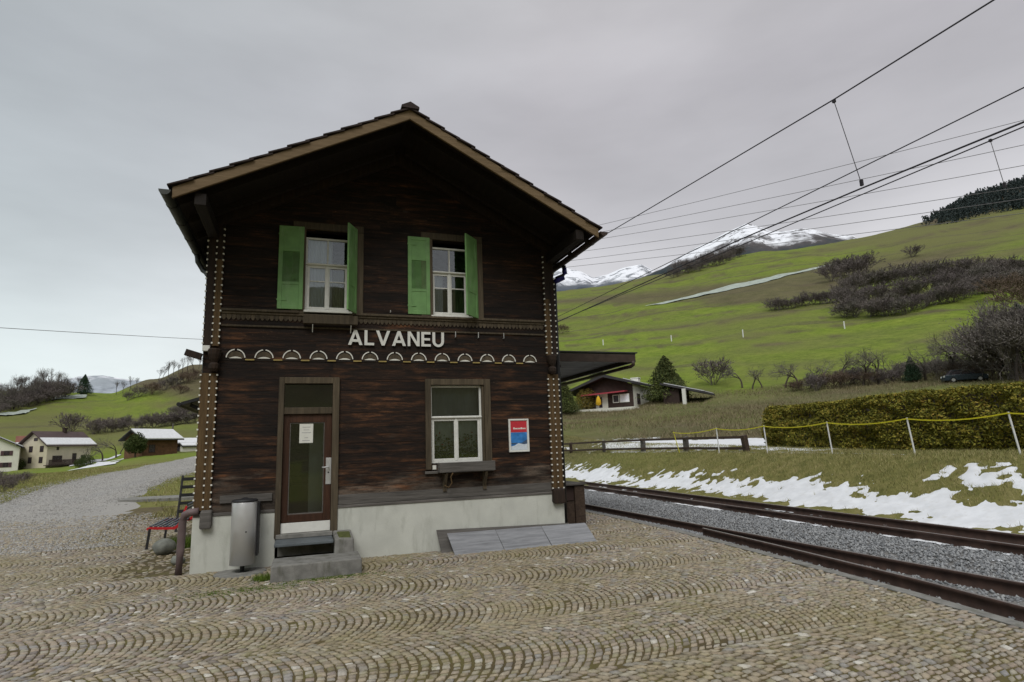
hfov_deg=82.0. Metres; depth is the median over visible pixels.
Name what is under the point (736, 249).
bare shrub
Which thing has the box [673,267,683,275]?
bare shrub
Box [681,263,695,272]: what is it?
bare shrub
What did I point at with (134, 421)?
bare shrub
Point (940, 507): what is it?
snow
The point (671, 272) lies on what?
bare shrub
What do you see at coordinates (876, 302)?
bare shrub
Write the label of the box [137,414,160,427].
bare shrub
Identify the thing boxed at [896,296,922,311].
bare shrub
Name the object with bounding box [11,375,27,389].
bare tree
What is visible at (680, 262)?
bare shrub
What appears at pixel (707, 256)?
bare shrub
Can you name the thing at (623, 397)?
window
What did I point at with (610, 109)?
sky
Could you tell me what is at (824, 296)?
bare shrub
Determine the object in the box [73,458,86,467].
bush
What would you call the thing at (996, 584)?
rail
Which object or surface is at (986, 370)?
bare shrub
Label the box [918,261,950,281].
bare shrub
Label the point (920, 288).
bare shrub
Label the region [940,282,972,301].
bare shrub
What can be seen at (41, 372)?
bare tree
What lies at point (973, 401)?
hedge
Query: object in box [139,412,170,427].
bare shrub
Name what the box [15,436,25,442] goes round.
orange house
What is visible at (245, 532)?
litter bin
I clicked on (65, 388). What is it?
bare shrub
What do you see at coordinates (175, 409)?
bare shrub
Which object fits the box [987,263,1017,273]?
bare shrub
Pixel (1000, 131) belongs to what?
overhead wire
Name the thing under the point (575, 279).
mountain
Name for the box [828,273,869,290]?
bare shrub
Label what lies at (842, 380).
bare shrub
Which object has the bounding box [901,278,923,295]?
bare shrub
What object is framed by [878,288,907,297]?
bare shrub
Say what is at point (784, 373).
bare tree
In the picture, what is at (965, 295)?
bare shrub
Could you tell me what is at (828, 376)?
bare shrub
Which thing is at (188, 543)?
grass tuft
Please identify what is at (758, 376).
bare tree
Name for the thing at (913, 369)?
spruce
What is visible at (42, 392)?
bare shrub
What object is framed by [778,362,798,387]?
bare tree
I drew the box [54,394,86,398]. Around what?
snow
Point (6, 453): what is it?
window
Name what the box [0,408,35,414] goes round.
snow
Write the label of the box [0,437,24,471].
white house
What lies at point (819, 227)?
overhead wire
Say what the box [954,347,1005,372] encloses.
bare shrub
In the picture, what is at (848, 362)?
bare tree
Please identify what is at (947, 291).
bare shrub
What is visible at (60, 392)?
bare shrub
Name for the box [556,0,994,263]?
overhead wire
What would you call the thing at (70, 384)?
bare shrub
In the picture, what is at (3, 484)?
bare shrub
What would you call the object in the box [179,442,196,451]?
shed
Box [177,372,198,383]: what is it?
bare shrub
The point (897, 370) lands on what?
bare shrub
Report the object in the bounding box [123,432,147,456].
evergreen tree
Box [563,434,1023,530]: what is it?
grass
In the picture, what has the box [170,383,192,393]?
bare shrub
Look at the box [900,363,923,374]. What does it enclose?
bare shrub
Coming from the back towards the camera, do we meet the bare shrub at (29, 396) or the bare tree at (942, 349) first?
the bare shrub at (29, 396)
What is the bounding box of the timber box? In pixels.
[566,481,585,523]
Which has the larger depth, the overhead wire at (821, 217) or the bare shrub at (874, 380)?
the bare shrub at (874, 380)
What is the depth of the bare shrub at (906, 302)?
141.25 m
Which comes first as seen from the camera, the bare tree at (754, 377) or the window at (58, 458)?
the bare tree at (754, 377)
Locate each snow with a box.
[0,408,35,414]
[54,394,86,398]
[69,454,120,466]
[72,458,123,469]
[565,462,1023,532]
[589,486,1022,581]
[592,437,836,452]
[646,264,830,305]
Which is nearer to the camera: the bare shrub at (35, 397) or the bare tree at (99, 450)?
the bare tree at (99, 450)
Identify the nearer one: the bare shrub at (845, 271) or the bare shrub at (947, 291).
the bare shrub at (947, 291)
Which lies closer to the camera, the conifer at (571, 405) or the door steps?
the door steps
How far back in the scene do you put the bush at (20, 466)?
116.29 m
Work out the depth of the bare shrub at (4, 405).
229.57 m
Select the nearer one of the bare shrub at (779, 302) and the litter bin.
the litter bin
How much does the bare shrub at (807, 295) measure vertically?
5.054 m
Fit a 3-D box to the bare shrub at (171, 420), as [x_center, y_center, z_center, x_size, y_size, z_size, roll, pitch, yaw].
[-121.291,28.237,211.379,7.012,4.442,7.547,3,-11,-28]
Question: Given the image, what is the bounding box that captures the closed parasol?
[596,396,600,407]
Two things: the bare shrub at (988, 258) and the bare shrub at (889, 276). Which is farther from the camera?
the bare shrub at (889, 276)
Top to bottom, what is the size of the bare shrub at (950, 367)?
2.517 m
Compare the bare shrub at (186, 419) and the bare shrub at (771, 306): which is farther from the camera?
the bare shrub at (186, 419)
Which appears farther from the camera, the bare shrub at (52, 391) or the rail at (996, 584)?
the bare shrub at (52, 391)
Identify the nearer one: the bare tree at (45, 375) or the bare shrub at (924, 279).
the bare shrub at (924, 279)
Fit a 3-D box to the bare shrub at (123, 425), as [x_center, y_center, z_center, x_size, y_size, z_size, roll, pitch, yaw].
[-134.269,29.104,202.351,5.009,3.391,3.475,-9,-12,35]
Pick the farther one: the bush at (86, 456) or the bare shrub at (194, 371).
the bare shrub at (194, 371)
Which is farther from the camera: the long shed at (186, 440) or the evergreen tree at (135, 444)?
the long shed at (186, 440)
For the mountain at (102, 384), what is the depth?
2778.51 m
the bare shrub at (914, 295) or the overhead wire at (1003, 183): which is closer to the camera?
the overhead wire at (1003, 183)
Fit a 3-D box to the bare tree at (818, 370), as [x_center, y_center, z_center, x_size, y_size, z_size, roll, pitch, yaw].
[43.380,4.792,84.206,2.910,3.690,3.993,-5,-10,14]
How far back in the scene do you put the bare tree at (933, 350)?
79.12 m
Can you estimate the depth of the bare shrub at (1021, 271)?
145.99 m
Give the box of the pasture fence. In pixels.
[673,412,1023,454]
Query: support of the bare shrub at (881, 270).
on the hillside
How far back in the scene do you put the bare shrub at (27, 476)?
36.90 m
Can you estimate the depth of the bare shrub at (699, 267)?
358.17 m
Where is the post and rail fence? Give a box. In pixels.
[543,435,749,452]
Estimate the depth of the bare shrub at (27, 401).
250.70 m
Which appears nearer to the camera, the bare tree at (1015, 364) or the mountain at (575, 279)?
the bare tree at (1015, 364)
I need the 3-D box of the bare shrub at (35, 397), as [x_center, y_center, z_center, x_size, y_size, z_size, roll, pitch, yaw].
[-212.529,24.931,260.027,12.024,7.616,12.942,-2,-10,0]
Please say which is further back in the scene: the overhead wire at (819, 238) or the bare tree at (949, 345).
the bare tree at (949, 345)
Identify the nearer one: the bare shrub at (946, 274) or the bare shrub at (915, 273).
the bare shrub at (946, 274)
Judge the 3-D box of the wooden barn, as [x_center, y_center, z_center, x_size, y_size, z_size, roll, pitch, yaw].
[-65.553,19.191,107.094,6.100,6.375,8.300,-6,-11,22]
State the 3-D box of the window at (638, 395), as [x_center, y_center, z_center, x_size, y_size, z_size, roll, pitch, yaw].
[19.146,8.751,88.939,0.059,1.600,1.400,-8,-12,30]
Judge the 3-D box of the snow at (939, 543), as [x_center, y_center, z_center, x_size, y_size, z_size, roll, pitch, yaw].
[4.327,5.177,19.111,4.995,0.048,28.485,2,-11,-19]
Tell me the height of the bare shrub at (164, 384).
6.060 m
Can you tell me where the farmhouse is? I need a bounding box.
[17,428,97,468]
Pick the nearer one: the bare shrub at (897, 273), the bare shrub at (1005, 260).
the bare shrub at (1005, 260)
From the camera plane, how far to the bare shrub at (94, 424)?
188.95 m
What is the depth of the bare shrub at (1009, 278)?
135.34 m
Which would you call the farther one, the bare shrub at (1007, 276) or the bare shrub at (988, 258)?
the bare shrub at (988, 258)
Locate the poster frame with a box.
[508,419,529,451]
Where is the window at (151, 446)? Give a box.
[148,444,155,452]
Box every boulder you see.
[152,538,175,554]
[171,556,184,564]
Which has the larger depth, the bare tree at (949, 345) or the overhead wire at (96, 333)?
the bare tree at (949, 345)
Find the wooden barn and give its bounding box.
[118,429,183,458]
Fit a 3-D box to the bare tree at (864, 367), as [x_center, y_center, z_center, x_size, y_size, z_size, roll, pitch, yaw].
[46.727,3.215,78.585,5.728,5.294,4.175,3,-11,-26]
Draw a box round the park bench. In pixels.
[145,502,192,549]
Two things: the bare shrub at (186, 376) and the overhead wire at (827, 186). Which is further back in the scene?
the bare shrub at (186, 376)
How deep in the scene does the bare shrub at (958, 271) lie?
166.56 m
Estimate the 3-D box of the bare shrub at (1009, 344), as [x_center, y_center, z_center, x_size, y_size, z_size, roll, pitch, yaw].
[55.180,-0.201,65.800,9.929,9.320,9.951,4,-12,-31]
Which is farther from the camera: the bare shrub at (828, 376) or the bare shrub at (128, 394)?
the bare shrub at (128, 394)
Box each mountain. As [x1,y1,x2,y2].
[59,375,140,392]
[553,264,653,290]
[644,223,856,276]
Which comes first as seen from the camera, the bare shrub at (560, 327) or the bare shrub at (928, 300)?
the bare shrub at (928, 300)
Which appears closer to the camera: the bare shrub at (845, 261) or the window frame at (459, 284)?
the window frame at (459, 284)
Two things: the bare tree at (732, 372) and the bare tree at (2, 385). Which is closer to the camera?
the bare tree at (732, 372)
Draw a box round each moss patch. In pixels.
[133,577,352,603]
[263,570,397,585]
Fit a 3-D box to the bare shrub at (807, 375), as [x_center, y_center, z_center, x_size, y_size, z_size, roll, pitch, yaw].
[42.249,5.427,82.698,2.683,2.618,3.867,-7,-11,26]
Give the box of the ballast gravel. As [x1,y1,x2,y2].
[584,488,1023,619]
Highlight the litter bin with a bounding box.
[213,497,266,578]
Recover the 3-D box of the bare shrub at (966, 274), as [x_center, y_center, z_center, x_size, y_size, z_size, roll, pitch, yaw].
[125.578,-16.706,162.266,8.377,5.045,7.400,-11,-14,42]
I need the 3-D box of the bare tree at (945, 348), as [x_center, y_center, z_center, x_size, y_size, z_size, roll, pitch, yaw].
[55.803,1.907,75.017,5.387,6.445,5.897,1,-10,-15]
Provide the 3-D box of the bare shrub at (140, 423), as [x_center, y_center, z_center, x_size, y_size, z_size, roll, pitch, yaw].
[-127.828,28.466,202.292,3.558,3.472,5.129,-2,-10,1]
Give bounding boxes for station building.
[158,101,636,575]
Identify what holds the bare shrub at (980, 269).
on the hillside
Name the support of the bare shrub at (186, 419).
on the hillside
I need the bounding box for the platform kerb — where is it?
[586,510,1023,628]
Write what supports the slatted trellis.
on the cobblestone paving
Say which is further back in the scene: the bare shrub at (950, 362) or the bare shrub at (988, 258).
the bare shrub at (988, 258)
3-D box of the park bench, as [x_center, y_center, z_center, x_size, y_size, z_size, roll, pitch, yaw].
[-7.747,4.163,13.557,0.774,0.894,1.845,2,-11,-19]
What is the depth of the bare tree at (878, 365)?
78.12 m
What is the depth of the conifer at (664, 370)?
88.30 m
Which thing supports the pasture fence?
on the hillside
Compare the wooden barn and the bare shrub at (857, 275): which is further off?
the bare shrub at (857, 275)
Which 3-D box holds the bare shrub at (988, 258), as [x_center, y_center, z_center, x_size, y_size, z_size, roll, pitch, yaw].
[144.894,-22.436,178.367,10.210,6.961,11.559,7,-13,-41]
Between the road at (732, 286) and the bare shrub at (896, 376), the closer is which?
the bare shrub at (896, 376)
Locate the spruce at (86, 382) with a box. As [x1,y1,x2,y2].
[76,374,94,393]
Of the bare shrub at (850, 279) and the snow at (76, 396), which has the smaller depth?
the bare shrub at (850, 279)
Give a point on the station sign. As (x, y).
(383, 342)
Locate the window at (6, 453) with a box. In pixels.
[0,451,12,455]
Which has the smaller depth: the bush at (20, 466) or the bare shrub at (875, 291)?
the bush at (20, 466)
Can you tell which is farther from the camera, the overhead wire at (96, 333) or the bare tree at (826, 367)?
the bare tree at (826, 367)
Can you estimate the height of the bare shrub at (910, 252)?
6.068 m
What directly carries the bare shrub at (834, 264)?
on the hillside
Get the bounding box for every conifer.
[561,381,581,413]
[637,355,698,400]
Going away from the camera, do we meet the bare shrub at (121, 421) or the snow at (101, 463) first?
the snow at (101, 463)
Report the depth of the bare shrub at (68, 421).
191.11 m
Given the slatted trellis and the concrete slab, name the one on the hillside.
the concrete slab
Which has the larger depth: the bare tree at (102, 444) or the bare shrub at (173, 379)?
the bare shrub at (173, 379)
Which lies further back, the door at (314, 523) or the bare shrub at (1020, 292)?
the bare shrub at (1020, 292)
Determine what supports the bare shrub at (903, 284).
on the hillside
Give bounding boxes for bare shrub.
[0,386,25,397]
[0,395,28,409]
[0,397,26,410]
[0,402,10,412]
[0,470,10,483]
[0,472,27,487]
[0,478,18,492]
[11,471,36,481]
[12,397,31,408]
[13,392,48,405]
[15,393,34,406]
[22,387,57,402]
[27,381,52,394]
[33,394,47,404]
[34,388,60,401]
[36,388,63,398]
[48,385,70,399]
[48,411,90,431]
[55,380,86,396]
[55,381,78,397]
[78,419,106,433]
[92,416,119,431]
[105,422,122,431]
[110,418,131,430]
[117,422,125,430]
[118,414,133,428]
[122,391,137,400]
[126,420,138,428]
[131,386,148,396]
[132,420,144,428]
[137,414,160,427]
[139,381,163,392]
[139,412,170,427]
[152,379,174,389]
[155,411,178,424]
[163,416,177,425]
[164,374,182,386]
[165,413,184,424]
[168,408,196,423]
[169,406,187,413]
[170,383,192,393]
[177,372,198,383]
[181,413,192,423]
[182,368,201,379]
[558,324,570,333]
[664,268,679,277]
[671,259,692,273]
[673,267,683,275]
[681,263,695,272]
[689,262,706,271]
[691,254,710,266]
[691,356,734,384]
[695,251,715,265]
[707,253,727,265]
[715,249,735,263]
[721,245,744,257]
[727,243,746,256]
[761,296,791,310]
[762,297,784,309]
[777,299,794,309]
[780,381,805,390]
[787,298,801,307]
[788,379,811,390]
[792,290,818,305]
[793,294,810,305]
[801,374,828,390]
[803,370,820,387]
[811,261,846,281]
[813,291,827,302]
[814,371,850,388]
[817,258,854,276]
[817,291,831,303]
[822,286,859,304]
[822,289,843,302]
[825,372,854,387]
[826,253,864,276]
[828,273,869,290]
[829,300,853,317]
[831,367,862,385]
[832,286,870,302]
[835,273,859,288]
[836,293,873,315]
[837,299,860,317]
[838,258,864,275]
[840,255,876,273]
[845,267,880,289]
[845,366,879,382]
[848,249,885,272]
[853,369,889,384]
[854,296,886,315]
[857,271,878,288]
[858,284,890,299]
[861,280,898,299]
[861,302,878,316]
[862,293,905,316]
[867,270,894,284]
[867,374,884,383]
[870,267,888,284]
[870,304,889,315]
[871,367,896,383]
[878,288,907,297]
[879,269,905,284]
[879,298,898,314]
[882,291,898,298]
[883,260,919,282]
[885,277,914,296]
[885,369,901,380]
[887,297,912,314]
[892,367,903,379]
[894,290,926,308]
[895,361,929,374]
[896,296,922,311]
[897,258,944,281]
[900,244,925,256]
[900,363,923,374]
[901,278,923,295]
[902,281,927,293]
[907,273,945,292]
[909,293,934,308]
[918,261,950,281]
[918,292,942,305]
[919,255,956,274]
[919,355,946,379]
[923,280,970,302]
[924,268,946,277]
[925,288,950,304]
[928,269,963,285]
[930,287,958,303]
[931,265,968,280]
[936,355,962,372]
[940,256,975,270]
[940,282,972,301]
[940,360,986,372]
[943,291,1023,380]
[947,272,975,285]
[950,283,978,299]
[952,271,980,282]
[952,287,1023,379]
[952,304,1023,379]
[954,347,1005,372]
[955,254,990,270]
[958,271,999,294]
[958,280,985,297]
[960,325,1023,379]
[963,269,1007,292]
[965,263,1009,277]
[967,254,1012,269]
[969,271,1023,297]
[969,361,1003,378]
[982,254,1023,273]
[983,282,1023,307]
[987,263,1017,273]
[993,270,1023,289]
[994,256,1021,272]
[1001,361,1023,374]
[1005,258,1023,268]
[1006,268,1023,289]
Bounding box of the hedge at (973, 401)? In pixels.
[760,380,1023,450]
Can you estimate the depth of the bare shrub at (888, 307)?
144.72 m
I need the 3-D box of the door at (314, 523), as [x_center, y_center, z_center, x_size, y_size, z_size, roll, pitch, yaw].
[-3.692,2.359,10.599,0.834,2.073,0.141,2,-11,-19]
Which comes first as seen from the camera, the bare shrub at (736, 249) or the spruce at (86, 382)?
the spruce at (86, 382)
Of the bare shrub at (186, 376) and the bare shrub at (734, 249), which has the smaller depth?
the bare shrub at (186, 376)
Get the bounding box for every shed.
[177,438,196,451]
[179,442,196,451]
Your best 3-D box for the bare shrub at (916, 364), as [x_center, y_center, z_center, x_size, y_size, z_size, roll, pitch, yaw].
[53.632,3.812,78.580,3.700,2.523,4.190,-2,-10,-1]
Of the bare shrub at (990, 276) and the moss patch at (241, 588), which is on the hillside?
the bare shrub at (990, 276)
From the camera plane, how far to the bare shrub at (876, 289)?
165.78 m
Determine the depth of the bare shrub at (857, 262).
233.69 m
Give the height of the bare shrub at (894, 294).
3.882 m
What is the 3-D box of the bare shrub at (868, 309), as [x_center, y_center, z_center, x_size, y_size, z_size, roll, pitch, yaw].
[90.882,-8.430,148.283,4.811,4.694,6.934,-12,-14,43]
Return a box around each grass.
[0,463,194,506]
[145,505,191,518]
[562,371,1021,439]
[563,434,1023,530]
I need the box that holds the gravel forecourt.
[0,511,133,556]
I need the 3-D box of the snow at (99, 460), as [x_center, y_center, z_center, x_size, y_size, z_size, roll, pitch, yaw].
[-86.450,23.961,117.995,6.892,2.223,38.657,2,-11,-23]
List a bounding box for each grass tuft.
[152,534,190,549]
[249,572,269,581]
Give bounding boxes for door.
[280,414,331,533]
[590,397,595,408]
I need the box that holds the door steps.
[270,529,361,582]
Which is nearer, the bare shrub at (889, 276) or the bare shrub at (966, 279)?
the bare shrub at (966, 279)
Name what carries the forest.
on the hillside
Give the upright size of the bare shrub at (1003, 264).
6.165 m
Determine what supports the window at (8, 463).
in the white house at (10, 452)
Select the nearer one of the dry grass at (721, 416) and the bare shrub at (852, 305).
the dry grass at (721, 416)
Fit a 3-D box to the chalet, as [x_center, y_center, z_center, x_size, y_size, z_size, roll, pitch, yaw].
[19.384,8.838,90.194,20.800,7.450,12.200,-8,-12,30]
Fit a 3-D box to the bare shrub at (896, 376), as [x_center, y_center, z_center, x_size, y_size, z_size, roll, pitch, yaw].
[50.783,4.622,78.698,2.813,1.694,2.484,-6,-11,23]
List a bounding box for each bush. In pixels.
[18,458,26,469]
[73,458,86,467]
[79,454,96,465]
[575,387,597,409]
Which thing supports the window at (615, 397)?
in the chalet
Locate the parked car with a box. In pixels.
[940,369,988,381]
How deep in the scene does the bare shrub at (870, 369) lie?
81.64 m
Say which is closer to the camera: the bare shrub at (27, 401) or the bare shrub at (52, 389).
the bare shrub at (27, 401)
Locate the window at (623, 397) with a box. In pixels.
[619,393,629,401]
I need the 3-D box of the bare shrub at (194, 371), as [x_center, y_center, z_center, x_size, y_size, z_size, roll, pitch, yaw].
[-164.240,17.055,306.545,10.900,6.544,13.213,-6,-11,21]
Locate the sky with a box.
[0,0,1023,389]
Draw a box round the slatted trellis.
[174,475,194,531]
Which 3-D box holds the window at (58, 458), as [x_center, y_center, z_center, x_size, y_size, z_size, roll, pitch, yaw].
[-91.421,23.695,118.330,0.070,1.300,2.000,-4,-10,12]
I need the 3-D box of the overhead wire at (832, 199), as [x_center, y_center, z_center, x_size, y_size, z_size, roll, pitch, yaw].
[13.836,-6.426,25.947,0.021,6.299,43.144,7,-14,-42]
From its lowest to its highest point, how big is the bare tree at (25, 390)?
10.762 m
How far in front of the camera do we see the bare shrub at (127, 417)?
206.32 m
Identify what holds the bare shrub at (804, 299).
on the hillside
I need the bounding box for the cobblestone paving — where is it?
[0,512,1023,681]
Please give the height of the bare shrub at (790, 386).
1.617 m
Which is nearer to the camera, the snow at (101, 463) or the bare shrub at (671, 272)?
the snow at (101, 463)
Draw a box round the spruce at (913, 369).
[901,357,924,381]
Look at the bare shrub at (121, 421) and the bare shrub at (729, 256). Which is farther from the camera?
the bare shrub at (729, 256)
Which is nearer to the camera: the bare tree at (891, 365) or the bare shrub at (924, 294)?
the bare tree at (891, 365)
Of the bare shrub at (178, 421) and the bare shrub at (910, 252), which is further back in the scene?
the bare shrub at (910, 252)
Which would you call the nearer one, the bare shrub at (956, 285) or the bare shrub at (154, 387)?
the bare shrub at (956, 285)
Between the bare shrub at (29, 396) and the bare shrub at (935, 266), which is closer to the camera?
the bare shrub at (935, 266)
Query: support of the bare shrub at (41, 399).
on the hillside
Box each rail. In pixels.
[579,481,1023,544]
[584,485,1023,554]
[585,504,1023,597]
[702,528,1023,621]
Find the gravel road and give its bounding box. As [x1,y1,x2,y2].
[0,456,195,518]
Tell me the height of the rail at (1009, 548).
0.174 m
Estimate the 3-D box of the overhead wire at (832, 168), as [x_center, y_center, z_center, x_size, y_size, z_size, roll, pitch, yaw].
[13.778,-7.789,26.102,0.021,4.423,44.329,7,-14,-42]
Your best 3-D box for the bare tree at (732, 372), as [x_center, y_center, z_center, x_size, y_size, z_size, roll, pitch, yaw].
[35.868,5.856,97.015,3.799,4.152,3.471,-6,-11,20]
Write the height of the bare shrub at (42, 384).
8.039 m
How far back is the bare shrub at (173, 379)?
296.96 m
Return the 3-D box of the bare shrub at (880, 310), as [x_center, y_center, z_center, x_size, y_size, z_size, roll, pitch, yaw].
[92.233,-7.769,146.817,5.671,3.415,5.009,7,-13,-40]
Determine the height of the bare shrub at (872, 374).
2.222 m
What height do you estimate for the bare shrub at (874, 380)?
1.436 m
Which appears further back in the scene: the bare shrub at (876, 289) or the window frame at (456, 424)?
the bare shrub at (876, 289)
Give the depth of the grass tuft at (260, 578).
9.02 m
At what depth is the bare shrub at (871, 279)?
196.18 m
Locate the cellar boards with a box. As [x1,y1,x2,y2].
[436,523,595,554]
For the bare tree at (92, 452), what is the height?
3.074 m
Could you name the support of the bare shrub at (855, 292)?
on the hillside
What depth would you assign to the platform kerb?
7.74 m
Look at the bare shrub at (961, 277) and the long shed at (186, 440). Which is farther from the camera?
the bare shrub at (961, 277)
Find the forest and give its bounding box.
[921,175,1023,224]
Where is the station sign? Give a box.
[348,330,443,346]
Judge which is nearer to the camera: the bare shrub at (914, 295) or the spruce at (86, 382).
the bare shrub at (914, 295)
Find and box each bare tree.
[0,382,9,395]
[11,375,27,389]
[12,387,21,408]
[20,384,31,395]
[25,375,40,390]
[25,385,36,405]
[37,368,50,379]
[39,372,52,382]
[82,445,99,462]
[91,441,102,460]
[95,436,116,457]
[171,359,177,375]
[719,366,742,387]
[746,368,763,388]
[750,366,764,387]
[766,362,798,387]
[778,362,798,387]
[804,364,823,387]
[814,361,836,383]
[837,351,864,384]
[844,347,884,384]
[856,348,886,382]
[875,354,905,381]
[902,347,930,379]
[924,330,966,367]
[924,334,965,368]
[926,336,979,372]
[927,344,939,358]
[972,302,1001,374]
[984,300,1023,380]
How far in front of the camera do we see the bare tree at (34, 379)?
272.40 m
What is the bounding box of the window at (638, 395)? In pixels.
[637,393,640,403]
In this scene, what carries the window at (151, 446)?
in the wooden barn
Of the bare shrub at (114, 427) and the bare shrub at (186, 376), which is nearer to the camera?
the bare shrub at (114, 427)
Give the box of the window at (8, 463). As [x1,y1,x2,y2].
[0,462,11,467]
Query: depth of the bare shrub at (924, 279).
164.38 m
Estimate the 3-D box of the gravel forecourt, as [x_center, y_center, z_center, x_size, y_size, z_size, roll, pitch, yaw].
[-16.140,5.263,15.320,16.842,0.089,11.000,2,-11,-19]
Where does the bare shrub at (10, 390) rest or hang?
on the hillside
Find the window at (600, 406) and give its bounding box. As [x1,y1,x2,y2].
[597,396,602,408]
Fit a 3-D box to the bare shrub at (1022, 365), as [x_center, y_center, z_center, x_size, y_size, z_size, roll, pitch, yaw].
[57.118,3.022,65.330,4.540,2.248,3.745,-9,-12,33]
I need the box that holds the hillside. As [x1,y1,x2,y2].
[0,189,1023,534]
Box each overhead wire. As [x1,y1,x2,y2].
[0,327,202,339]
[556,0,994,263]
[558,87,1023,316]
[558,121,1023,321]
[559,126,1023,320]
[571,198,1023,260]
[571,213,1023,266]
[587,186,1023,250]
[601,120,1023,224]
[602,165,1023,238]
[603,145,1021,231]
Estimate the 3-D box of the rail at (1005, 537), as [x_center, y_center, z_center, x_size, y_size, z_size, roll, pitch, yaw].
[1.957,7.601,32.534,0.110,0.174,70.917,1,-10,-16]
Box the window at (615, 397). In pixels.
[612,395,618,402]
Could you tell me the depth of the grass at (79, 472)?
38.17 m
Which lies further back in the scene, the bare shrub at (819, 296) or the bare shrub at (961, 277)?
the bare shrub at (819, 296)
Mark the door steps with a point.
(344, 558)
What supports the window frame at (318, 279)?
in the station building
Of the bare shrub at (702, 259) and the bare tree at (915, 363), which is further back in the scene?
the bare shrub at (702, 259)
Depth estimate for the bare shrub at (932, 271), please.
185.69 m
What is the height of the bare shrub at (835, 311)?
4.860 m
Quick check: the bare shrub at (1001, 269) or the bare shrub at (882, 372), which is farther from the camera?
the bare shrub at (1001, 269)
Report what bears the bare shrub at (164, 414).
on the hillside
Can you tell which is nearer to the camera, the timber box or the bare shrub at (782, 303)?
the timber box
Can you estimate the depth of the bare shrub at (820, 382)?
79.34 m
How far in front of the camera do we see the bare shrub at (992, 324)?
65.95 m
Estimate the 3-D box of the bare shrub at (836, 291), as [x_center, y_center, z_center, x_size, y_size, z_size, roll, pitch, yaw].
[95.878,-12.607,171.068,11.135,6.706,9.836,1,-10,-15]
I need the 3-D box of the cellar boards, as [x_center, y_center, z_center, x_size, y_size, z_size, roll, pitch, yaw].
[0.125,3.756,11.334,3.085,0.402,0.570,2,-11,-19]
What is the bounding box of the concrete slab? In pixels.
[118,495,193,501]
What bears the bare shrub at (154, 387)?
on the hillside
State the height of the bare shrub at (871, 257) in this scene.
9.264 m
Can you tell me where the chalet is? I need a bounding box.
[570,375,714,411]
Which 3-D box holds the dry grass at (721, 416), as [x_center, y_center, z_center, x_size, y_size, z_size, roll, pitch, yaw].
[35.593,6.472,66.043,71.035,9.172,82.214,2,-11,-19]
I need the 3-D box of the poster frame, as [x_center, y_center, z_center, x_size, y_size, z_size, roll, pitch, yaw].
[0.140,1.924,12.015,0.435,0.665,0.033,2,-11,-19]
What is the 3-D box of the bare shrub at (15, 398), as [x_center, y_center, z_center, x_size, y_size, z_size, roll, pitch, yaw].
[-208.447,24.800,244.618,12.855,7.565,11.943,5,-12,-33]
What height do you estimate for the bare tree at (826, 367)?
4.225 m
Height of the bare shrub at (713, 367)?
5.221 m
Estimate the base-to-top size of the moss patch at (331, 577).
0.037 m
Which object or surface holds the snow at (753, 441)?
on the hillside
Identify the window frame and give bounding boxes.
[304,237,348,310]
[431,386,482,463]
[432,247,468,315]
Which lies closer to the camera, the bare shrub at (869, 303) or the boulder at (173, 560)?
the boulder at (173, 560)
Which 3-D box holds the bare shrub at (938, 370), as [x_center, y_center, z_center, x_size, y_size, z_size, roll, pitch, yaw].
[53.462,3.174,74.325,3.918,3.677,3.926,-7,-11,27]
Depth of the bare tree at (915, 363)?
74.62 m
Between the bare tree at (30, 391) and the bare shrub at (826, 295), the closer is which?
the bare shrub at (826, 295)
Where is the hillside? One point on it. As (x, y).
(682, 335)
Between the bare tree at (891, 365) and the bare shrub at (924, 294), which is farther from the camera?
the bare shrub at (924, 294)
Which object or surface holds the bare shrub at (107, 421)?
on the hillside
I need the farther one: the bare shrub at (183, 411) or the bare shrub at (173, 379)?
the bare shrub at (173, 379)
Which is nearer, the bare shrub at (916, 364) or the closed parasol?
the bare shrub at (916, 364)
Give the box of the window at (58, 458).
[52,456,61,461]
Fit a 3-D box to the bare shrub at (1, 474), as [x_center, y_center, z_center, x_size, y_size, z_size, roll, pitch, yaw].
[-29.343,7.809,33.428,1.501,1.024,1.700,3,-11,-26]

